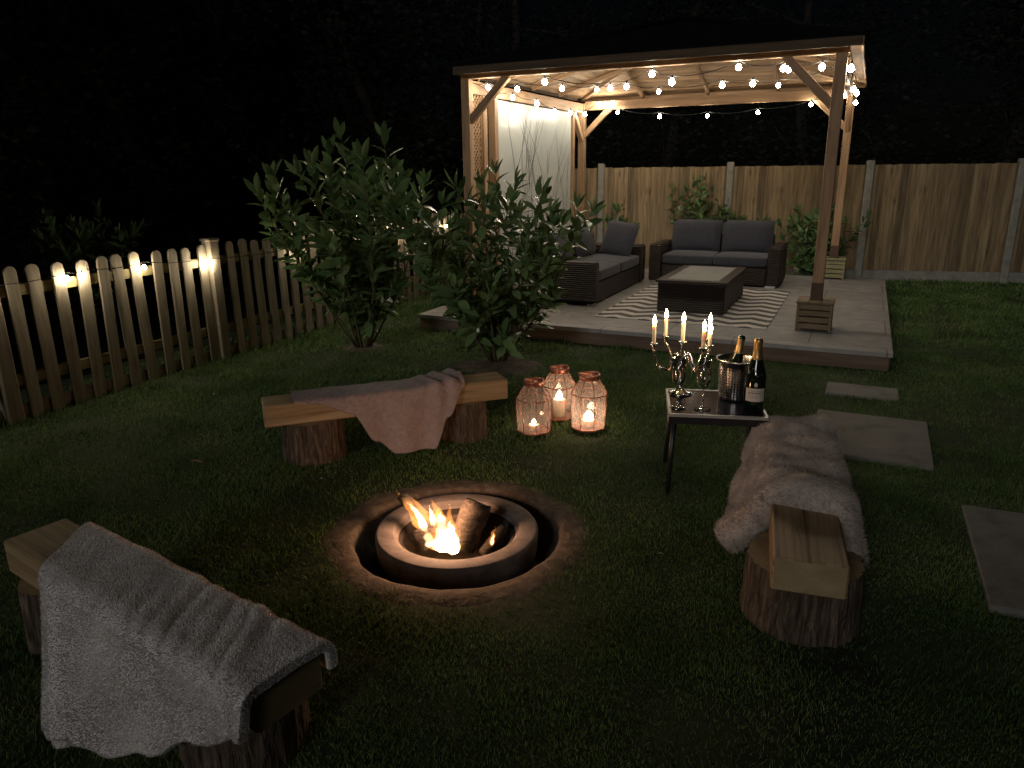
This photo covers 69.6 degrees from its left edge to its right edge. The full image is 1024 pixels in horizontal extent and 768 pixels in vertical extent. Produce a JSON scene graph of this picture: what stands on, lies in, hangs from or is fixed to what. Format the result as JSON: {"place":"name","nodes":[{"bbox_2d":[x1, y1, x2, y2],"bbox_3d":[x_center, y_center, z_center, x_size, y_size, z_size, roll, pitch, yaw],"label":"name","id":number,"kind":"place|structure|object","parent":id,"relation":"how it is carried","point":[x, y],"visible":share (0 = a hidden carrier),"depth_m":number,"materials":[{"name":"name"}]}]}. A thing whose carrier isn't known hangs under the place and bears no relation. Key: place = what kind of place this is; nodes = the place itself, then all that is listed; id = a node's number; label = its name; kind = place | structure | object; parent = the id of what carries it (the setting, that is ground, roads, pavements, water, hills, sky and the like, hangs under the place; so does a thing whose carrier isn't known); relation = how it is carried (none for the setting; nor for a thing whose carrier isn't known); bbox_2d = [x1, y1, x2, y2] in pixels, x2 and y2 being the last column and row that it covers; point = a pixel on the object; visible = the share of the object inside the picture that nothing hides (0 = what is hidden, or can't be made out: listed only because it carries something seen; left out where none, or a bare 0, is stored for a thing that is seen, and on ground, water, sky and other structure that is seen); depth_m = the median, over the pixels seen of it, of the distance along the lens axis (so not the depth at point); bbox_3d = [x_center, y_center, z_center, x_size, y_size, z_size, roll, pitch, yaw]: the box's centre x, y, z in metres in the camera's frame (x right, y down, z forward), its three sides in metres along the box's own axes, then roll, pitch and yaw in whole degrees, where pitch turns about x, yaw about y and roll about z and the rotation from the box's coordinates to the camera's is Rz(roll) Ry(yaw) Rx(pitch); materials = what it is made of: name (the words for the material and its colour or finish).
{"place":"outdoors","nodes":[
{"label":"outdoors","id":0,"kind":"place"},
{"bbox_2d":[0,180,1023,767],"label":"lawn","id":1,"kind":"structure","parent":0,"point":[828,658],"depth_m":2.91,"materials":[{"name":"green plant"}]},
{"bbox_2d":[26,197,151,325],"bbox_3d":[-4.523,-1.259,7.822,1.128,1.381,0.864,2,17,10],"label":"laurel","id":2,"kind":"object","parent":1,"relation":"on","point":[79,252],"visible":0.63,"depth_m":7.77,"materials":[{"name":"green plant"}]},
{"bbox_2d":[4,519,321,767],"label":"log bench","id":3,"kind":"object","parent":1,"relation":"on","point":[279,720],"visible":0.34,"depth_m":2.05,"materials":[{"name":"brown wood"}]},
{"bbox_2d":[37,521,337,758],"bbox_3d":[-1.134,0.821,2.224,1.280,0.411,0.482,11,20,34],"label":"blanket","id":4,"kind":"object","parent":3,"relation":"on","point":[149,653],"visible":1,"depth_m":2.08,"materials":[{"name":"grey fabric"}]},
{"bbox_2d":[0,213,465,425],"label":"picket fence","id":5,"kind":"object","parent":1,"relation":"on","point":[215,331],"visible":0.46,"depth_m":5.76,"materials":[{"name":"brown wood"}]},
{"bbox_2d":[0,223,446,284],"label":"string lights","id":6,"kind":"object","parent":5,"relation":"attached to","point":[82,275],"visible":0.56,"depth_m":5.56},
{"bbox_2d":[346,343,382,352],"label":"soil","id":7,"kind":"structure","parent":1,"relation":"on","point":[375,346],"depth_m":6.82,"materials":[{"name":"brown soil"}]},
{"bbox_2d":[243,116,443,347],"bbox_3d":[-1.408,-1.317,6.625,1.436,2.058,1.557,6,18,22],"label":"laurel bush","id":8,"kind":"object","parent":7,"relation":"on","point":[362,267],"visible":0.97,"depth_m":6.39,"materials":[{"name":"green plant"}]},
{"bbox_2d":[261,372,507,465],"bbox_3d":[-0.736,0.206,4.436,1.430,0.395,0.371,-7,17,-20],"label":"log bench","id":9,"kind":"object","parent":1,"relation":"on","point":[313,434],"visible":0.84,"depth_m":4.19,"materials":[{"name":"brown wood"}]},
{"bbox_2d":[291,368,463,453],"bbox_3d":[-0.770,0.173,4.362,0.999,0.413,0.383,-7,17,-20],"label":"blanket","id":10,"kind":"object","parent":9,"relation":"on","point":[408,415],"visible":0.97,"depth_m":4.28,"materials":[{"name":"fabric"}]},
{"bbox_2d":[319,479,589,606],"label":"soil","id":11,"kind":"structure","parent":1,"relation":"on","point":[559,526],"depth_m":3.37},
{"bbox_2d":[375,494,537,589],"bbox_3d":[-0.251,0.747,3.405,0.744,0.187,0.744,-1,16,0],"label":"fire pit","id":12,"kind":"object","parent":11,"relation":"on","point":[509,556],"visible":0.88,"depth_m":3.24,"materials":[{"name":"stone"}]},
{"bbox_2d":[411,515,453,552],"bbox_3d":[-0.358,0.681,3.339,0.202,0.146,0.105,-6,17,-17],"label":"firewood","id":13,"kind":"object","parent":12,"relation":"in","point":[439,530],"visible":1,"depth_m":3.30,"materials":[{"name":"brown wood"}]},
{"bbox_2d":[397,491,446,546],"bbox_3d":[-0.410,0.616,3.368,0.236,0.254,0.055,5,17,18],"label":"firewood","id":14,"kind":"object","parent":13,"relation":"on","point":[413,509],"visible":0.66,"depth_m":3.35,"materials":[{"name":"brown wood"}]},
{"bbox_2d":[430,513,486,529],"bbox_3d":[-0.261,0.663,3.502,0.289,0.124,0.108,-2,16,-5],"label":"firewood","id":15,"kind":"object","parent":12,"relation":"in","point":[451,517],"visible":0.2,"depth_m":3.47,"materials":[{"name":"brown wood"}]},
{"bbox_2d":[447,498,490,552],"bbox_3d":[-0.194,0.650,3.384,0.144,0.257,0.229,15,22,43],"label":"firewood","id":16,"kind":"object","parent":12,"relation":"in","point":[471,521],"visible":1,"depth_m":3.33,"materials":[{"name":"brown wood"}]},
{"bbox_2d":[479,525,505,555],"bbox_3d":[-0.088,0.711,3.346,0.052,0.116,0.158,13,21,39],"label":"firewood","id":17,"kind":"object","parent":12,"relation":"in","point":[493,539],"visible":0.94,"depth_m":3.33,"materials":[{"name":"brown wood"}]},
{"bbox_2d":[454,356,541,375],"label":"soil","id":18,"kind":"structure","parent":1,"relation":"on","point":[513,366],"depth_m":6.09,"materials":[{"name":"brown soil"}]},
{"bbox_2d":[374,158,606,361],"bbox_3d":[-0.140,-0.980,6.052,1.800,1.685,1.735,4,17,16],"label":"laurel bush","id":19,"kind":"object","parent":18,"relation":"on","point":[497,307],"visible":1,"depth_m":5.83,"materials":[{"name":"green plant"}]},
{"bbox_2d":[516,377,551,435],"bbox_3d":[0.137,0.132,4.607,0.214,0.338,0.213,4,17,16],"label":"lantern","id":20,"kind":"object","parent":1,"relation":"on","point":[533,382],"visible":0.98,"depth_m":4.59,"materials":[{"name":"orange metal"}]},
{"bbox_2d":[529,419,538,430],"bbox_3d":[0.138,0.254,4.643,0.068,0.069,0.068,-1,16,0],"label":"candle","id":21,"kind":"object","parent":20,"relation":"in","point":[532,426],"visible":0.94,"depth_m":4.63,"materials":[{"name":"beige wax"}]},
{"bbox_2d":[385,0,697,213],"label":"woodland tree","id":22,"kind":"object","parent":1,"relation":"on","point":[517,28],"visible":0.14,"depth_m":13.24,"materials":[{"name":"green plant"}]},
{"bbox_2d":[543,364,575,420],"bbox_3d":[0.313,0.049,4.870,0.218,0.345,0.217,0,16,2],"label":"lantern","id":23,"kind":"object","parent":1,"relation":"on","point":[562,369],"visible":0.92,"depth_m":4.85,"materials":[{"name":"orange metal"}]},
{"bbox_2d":[553,390,565,416],"bbox_3d":[0.314,0.124,4.892,0.084,0.174,0.084,-1,16,0],"label":"candle","id":24,"kind":"object","parent":23,"relation":"in","point":[559,399],"visible":0.99,"depth_m":4.87,"materials":[{"name":"beige wax"}]},
{"bbox_2d":[571,371,607,432],"bbox_3d":[0.486,0.102,4.657,0.226,0.358,0.226,-11,19,-32],"label":"lantern","id":25,"kind":"object","parent":1,"relation":"on","point":[589,376],"visible":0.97,"depth_m":4.64,"materials":[{"name":"orange metal"}]},
{"bbox_2d":[582,411,594,427],"bbox_3d":[0.488,0.217,4.691,0.080,0.104,0.080,-1,16,0],"label":"candle","id":26,"kind":"object","parent":25,"relation":"in","point":[588,421],"visible":0.97,"depth_m":4.67,"materials":[{"name":"beige wax"}]},
{"bbox_2d":[602,203,640,241],"bbox_3d":[1.650,-2.339,11.542,0.918,1.232,1.062,10,19,32],"label":"laurel","id":27,"kind":"object","parent":1,"relation":"on","point":[616,207],"visible":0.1,"depth_m":11.11,"materials":[{"name":"green plant"}]},
{"bbox_2d":[420,318,889,371],"bbox_3d":[1.045,-0.401,6.843,4.405,0.118,0.070,7,18,24],"label":"patio edging","id":28,"kind":"object","parent":1,"relation":"on","point":[827,359],"visible":0.7,"depth_m":6.55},
{"bbox_2d":[665,172,731,238],"bbox_3d":[2.759,-2.347,10.947,0.981,1.556,1.180,1,16,5],"label":"laurel","id":29,"kind":"object","parent":1,"relation":"on","point":[701,213],"visible":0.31,"depth_m":10.72,"materials":[{"name":"green plant"}]},
{"bbox_2d":[663,388,769,492],"bbox_3d":[1.049,0.300,3.873,0.480,0.431,0.450,2,17,9],"label":"side table","id":30,"kind":"object","parent":1,"relation":"on","point":[721,412],"visible":0.66,"depth_m":3.70,"materials":[{"name":"metal"}]},
{"bbox_2d":[669,357,686,409],"bbox_3d":[0.838,-0.006,3.705,0.084,0.257,0.084,-1,16,0],"label":"champagne flute","id":31,"kind":"object","parent":30,"relation":"on","point":[679,407],"visible":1,"depth_m":3.69,"materials":[{"name":"clear glass"}]},
{"bbox_2d":[649,335,714,396],"bbox_3d":[0.912,-0.092,3.943,0.320,0.291,0.235,8,18,27],"label":"candelabra","id":32,"kind":"object","parent":30,"relation":"on","point":[681,391],"visible":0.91,"depth_m":3.92,"materials":[{"name":"silver metal"}]},
{"bbox_2d":[652,316,656,342],"bbox_3d":[0.747,-0.285,3.867,0.021,0.156,0.021,-1,16,0],"label":"candle","id":33,"kind":"object","parent":32,"relation":"on","point":[654,331],"visible":1,"depth_m":3.86,"materials":[{"name":"beige wax"}]},
{"bbox_2d":[664,310,667,335],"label":"candle","id":34,"kind":"object","parent":32,"relation":"on","point":[666,325],"visible":1,"depth_m":4.01,"materials":[{"name":"beige wax"}]},
{"bbox_2d":[681,313,685,340],"bbox_3d":[0.901,-0.299,3.875,0.021,0.161,0.021,-1,16,0],"label":"candle","id":35,"kind":"object","parent":32,"relation":"on","point":[683,325],"visible":1,"depth_m":3.87,"materials":[{"name":"beige wax"}]},
{"bbox_2d":[701,321,706,347],"bbox_3d":[0.985,-0.255,3.777,0.021,0.151,0.021,-1,16,0],"label":"candle","id":36,"kind":"object","parent":32,"relation":"on","point":[703,344],"visible":1,"depth_m":3.77,"materials":[{"name":"beige wax"}]},
{"bbox_2d":[708,323,712,344],"bbox_3d":[1.035,-0.259,3.842,0.021,0.126,0.021,-1,16,0],"label":"candle","id":37,"kind":"object","parent":32,"relation":"on","point":[710,335],"visible":1,"depth_m":3.84,"materials":[{"name":"beige wax"}]},
{"bbox_2d":[694,358,711,411],"bbox_3d":[0.955,0.003,3.671,0.084,0.257,0.084,-1,16,0],"label":"champagne flute","id":38,"kind":"object","parent":30,"relation":"on","point":[704,409],"visible":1,"depth_m":3.65,"materials":[{"name":"clear glass"}]},
{"bbox_2d":[716,353,751,402],"bbox_3d":[1.175,-0.031,3.850,0.228,0.218,0.228,-1,16,0],"label":"ice bucket","id":39,"kind":"object","parent":30,"relation":"on","point":[731,377],"visible":0.68,"depth_m":3.79,"materials":[{"name":"metal"}]},
{"bbox_2d":[729,335,745,362],"bbox_3d":[1.166,-0.098,3.834,0.089,0.320,0.089,4,15,-13],"label":"champagne bottle","id":40,"kind":"object","parent":39,"relation":"in","point":[737,356],"visible":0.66,"depth_m":3.80,"materials":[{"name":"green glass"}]},
{"bbox_2d":[742,338,766,412],"bbox_3d":[1.204,-0.047,3.635,0.103,0.366,0.107,-1,16,0],"label":"champagne bottle","id":41,"kind":"object","parent":30,"relation":"on","point":[754,388],"visible":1,"depth_m":3.61,"materials":[{"name":"black glass"}]},
{"bbox_2d":[720,207,770,231],"bbox_3d":[3.387,-2.079,10.852,0.896,1.079,0.779,14,21,40],"label":"laurel","id":42,"kind":"object","parent":1,"relation":"on","point":[732,217],"visible":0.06,"depth_m":10.70,"materials":[{"name":"green plant"}]},
{"bbox_2d":[488,158,1023,283],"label":"board fence","id":43,"kind":"object","parent":1,"relation":"on","point":[925,219],"visible":0.45,"depth_m":10.39,"materials":[{"name":"wood"}]},
{"bbox_2d":[739,504,864,647],"bbox_3d":[1.195,0.578,3.083,0.429,0.395,1.399,5,17,17],"label":"log bench","id":44,"kind":"object","parent":1,"relation":"on","point":[803,584],"visible":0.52,"depth_m":2.54,"materials":[{"name":"brown wood"}]},
{"bbox_2d":[713,414,870,565],"bbox_3d":[1.213,0.433,3.255,0.589,0.462,1.156,5,17,17],"label":"blanket","id":45,"kind":"object","parent":44,"relation":"on","point":[799,463],"visible":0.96,"depth_m":2.96,"materials":[{"name":"beige fur"}]},
{"bbox_2d":[775,203,872,275],"bbox_3d":[4.253,-2.002,10.351,0.944,1.198,1.189,-7,18,-22],"label":"laurel","id":46,"kind":"object","parent":1,"relation":"on","point":[805,254],"visible":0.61,"depth_m":10.19,"materials":[{"name":"green plant"}]},
{"bbox_2d":[665,0,1018,193],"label":"woodland tree","id":47,"kind":"object","parent":1,"relation":"on","point":[803,122],"visible":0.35,"depth_m":13.24,"materials":[{"name":"green plant"}]},
{"bbox_2d":[825,382,898,401],"bbox_3d":[2.553,0.065,5.377,0.480,0.040,0.310,7,18,25],"label":"stepping stone","id":48,"kind":"object","parent":1,"relation":"on","point":[861,391],"visible":0.82,"depth_m":5.34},
{"bbox_2d":[817,409,934,470],"bbox_3d":[2.180,0.329,4.491,0.650,0.040,0.820,7,18,25],"label":"stepping stone","id":49,"kind":"object","parent":1,"relation":"on","point":[872,438],"visible":0.74,"depth_m":4.41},
{"bbox_2d":[819,0,1023,229],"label":"woodland tree","id":50,"kind":"object","parent":1,"relation":"on","point":[1012,147],"visible":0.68,"depth_m":12.20,"materials":[{"name":"green plant"}]},
{"bbox_2d":[961,504,1023,618],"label":"stepping stone","id":51,"kind":"object","parent":1,"relation":"on","point":[996,537],"visible":0.81,"depth_m":3.10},
{"bbox_2d":[0,0,1023,190],"label":"sky","id":52,"kind":"structure","parent":0,"point":[961,130],"materials":[{"name":"black"}]},
{"bbox_2d":[418,268,892,357],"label":"patio","id":53,"kind":"structure","parent":0,"point":[861,323],"depth_m":7.08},
{"bbox_2d":[528,223,645,305],"bbox_3d":[0.934,-1.508,8.906,0.850,0.769,2.005,7,18,24],"label":"sofa","id":54,"kind":"object","parent":53,"relation":"on","point":[593,275],"visible":0.66,"depth_m":8.45,"materials":[{"name":"grey wicker"}]},
{"bbox_2d":[599,219,639,255],"bbox_3d":[1.363,-1.843,9.360,0.460,0.440,0.176,24,10,37],"label":"cushion","id":55,"kind":"object","parent":54,"relation":"on","point":[619,237],"visible":0.97,"depth_m":9.28,"materials":[{"name":"grey fabric"}]},
{"bbox_2d":[452,17,868,329],"bbox_3d":[1.926,-2.617,8.606,3.830,3.046,3.808,7,18,24],"label":"gazebo","id":56,"kind":"object","parent":53,"relation":"on","point":[681,46],"visible":0.88,"depth_m":7.72,"materials":[{"name":"wood"}]},
{"bbox_2d":[479,85,586,115],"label":"string lights","id":57,"kind":"object","parent":56,"relation":"hanging from","point":[512,97],"visible":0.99,"depth_m":8.60},
{"bbox_2d":[498,100,570,272],"bbox_3d":[0.333,-2.515,9.491,0.021,1.980,2.320,7,18,24],"label":"decorative panel","id":58,"kind":"object","parent":56,"relation":"attached to","point":[534,143],"visible":0.66,"depth_m":9.26,"materials":[{"name":"white fabric"}]},
{"bbox_2d":[473,59,834,91],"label":"string lights","id":59,"kind":"object","parent":56,"relation":"attached to","point":[783,68],"visible":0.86,"depth_m":6.79},
{"bbox_2d":[511,64,834,93],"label":"string lights","id":60,"kind":"object","parent":56,"relation":"hanging from","point":[722,85],"visible":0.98,"depth_m":8.04},
{"bbox_2d":[579,91,845,118],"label":"string lights","id":61,"kind":"object","parent":56,"relation":"hanging from","point":[707,115],"visible":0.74,"depth_m":10.03},
{"bbox_2d":[848,56,858,104],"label":"string lights","id":62,"kind":"object","parent":56,"relation":"hanging from","point":[853,88],"visible":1,"depth_m":7.42},
{"bbox_2d":[594,284,789,328],"bbox_3d":[2.077,-0.895,8.118,1.660,0.008,2.320,7,18,24],"label":"rug","id":63,"kind":"object","parent":53,"relation":"on","point":[755,308],"visible":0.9,"depth_m":7.62,"materials":[{"name":"fabric"}]},
{"bbox_2d":[655,265,746,314],"bbox_3d":[2.080,-1.048,8.036,0.720,0.330,1.320,7,18,24],"label":"coffee table","id":64,"kind":"object","parent":63,"relation":"on","point":[711,290],"visible":1,"depth_m":7.55,"materials":[{"name":"brown wicker"}]},
{"bbox_2d":[648,219,787,287],"bbox_3d":[2.676,-1.720,9.561,1.630,0.769,0.740,7,18,24],"label":"sofa","id":65,"kind":"object","parent":53,"relation":"on","point":[756,250],"visible":0.99,"depth_m":9.47,"materials":[{"name":"grey wicker"}]},
{"bbox_2d":[794,296,835,332],"bbox_3d":[2.773,-0.641,6.747,0.319,0.272,0.320,7,18,24],"label":"post planter","id":66,"kind":"object","parent":53,"relation":"on","point":[806,305],"visible":0.98,"depth_m":6.63,"materials":[{"name":"brown wood"}]},
{"bbox_2d":[825,256,846,279],"bbox_3d":[4.258,-1.545,9.784,0.319,0.272,0.320,7,18,24],"label":"post planter","id":67,"kind":"object","parent":53,"relation":"on","point":[840,261],"visible":0.61,"depth_m":9.65,"materials":[{"name":"brown wood"}]},
{"bbox_2d":[707,314,711,338],"bbox_3d":[1.052,-0.305,3.912,0.021,0.146,0.021,-1,16,0],"label":"candle","id":68,"kind":"object","parent":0,"point":[710,318],"visible":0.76,"depth_m":3.90,"materials":[{"name":"beige wax"}]}
]}

